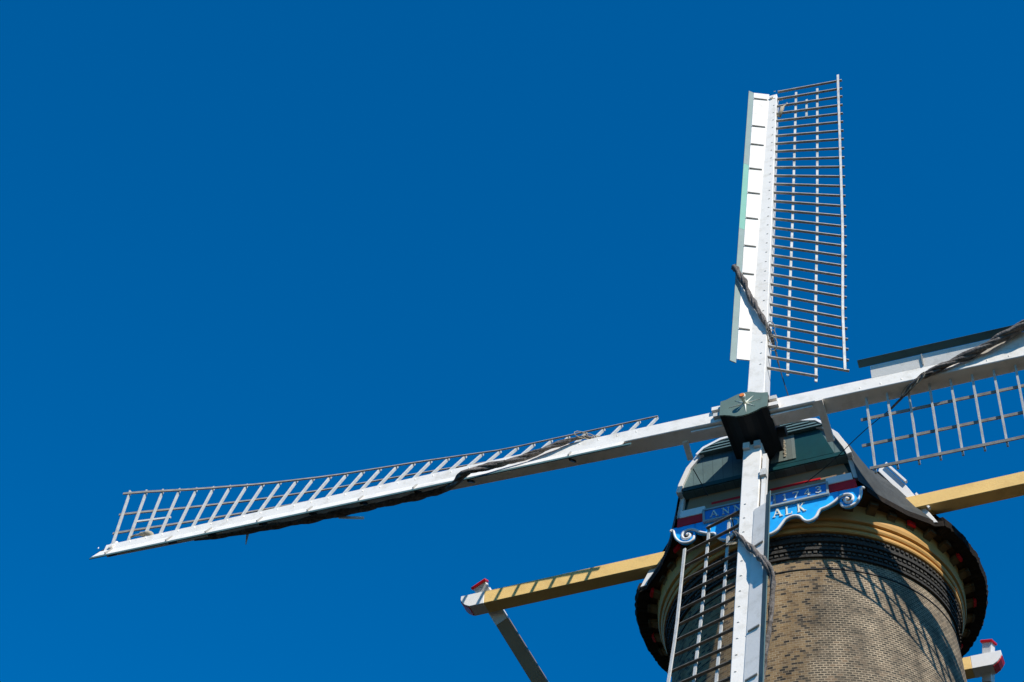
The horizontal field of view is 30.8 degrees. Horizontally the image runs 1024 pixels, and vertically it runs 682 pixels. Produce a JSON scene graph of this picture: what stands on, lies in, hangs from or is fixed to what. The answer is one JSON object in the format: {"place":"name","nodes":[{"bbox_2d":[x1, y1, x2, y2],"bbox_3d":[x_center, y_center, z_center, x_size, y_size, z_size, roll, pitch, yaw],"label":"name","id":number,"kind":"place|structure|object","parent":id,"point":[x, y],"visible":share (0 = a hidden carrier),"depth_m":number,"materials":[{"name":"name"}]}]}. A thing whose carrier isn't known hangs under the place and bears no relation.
{"place":"outdoors","nodes":[
{"label":"outdoors","id":0,"kind":"place"},
{"bbox_2d":[0,0,1023,681],"label":"sky","id":1,"kind":"structure","parent":0,"point":[242,241],"materials":[{"name":"blue"}]},
{"bbox_2d":[89,74,1023,681],"bbox_3d":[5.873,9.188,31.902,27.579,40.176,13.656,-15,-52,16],"label":"windmill","id":2,"kind":"object","parent":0,"point":[803,544],"visible":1,"depth_m":33.44,"materials":[{"name":"brick"}]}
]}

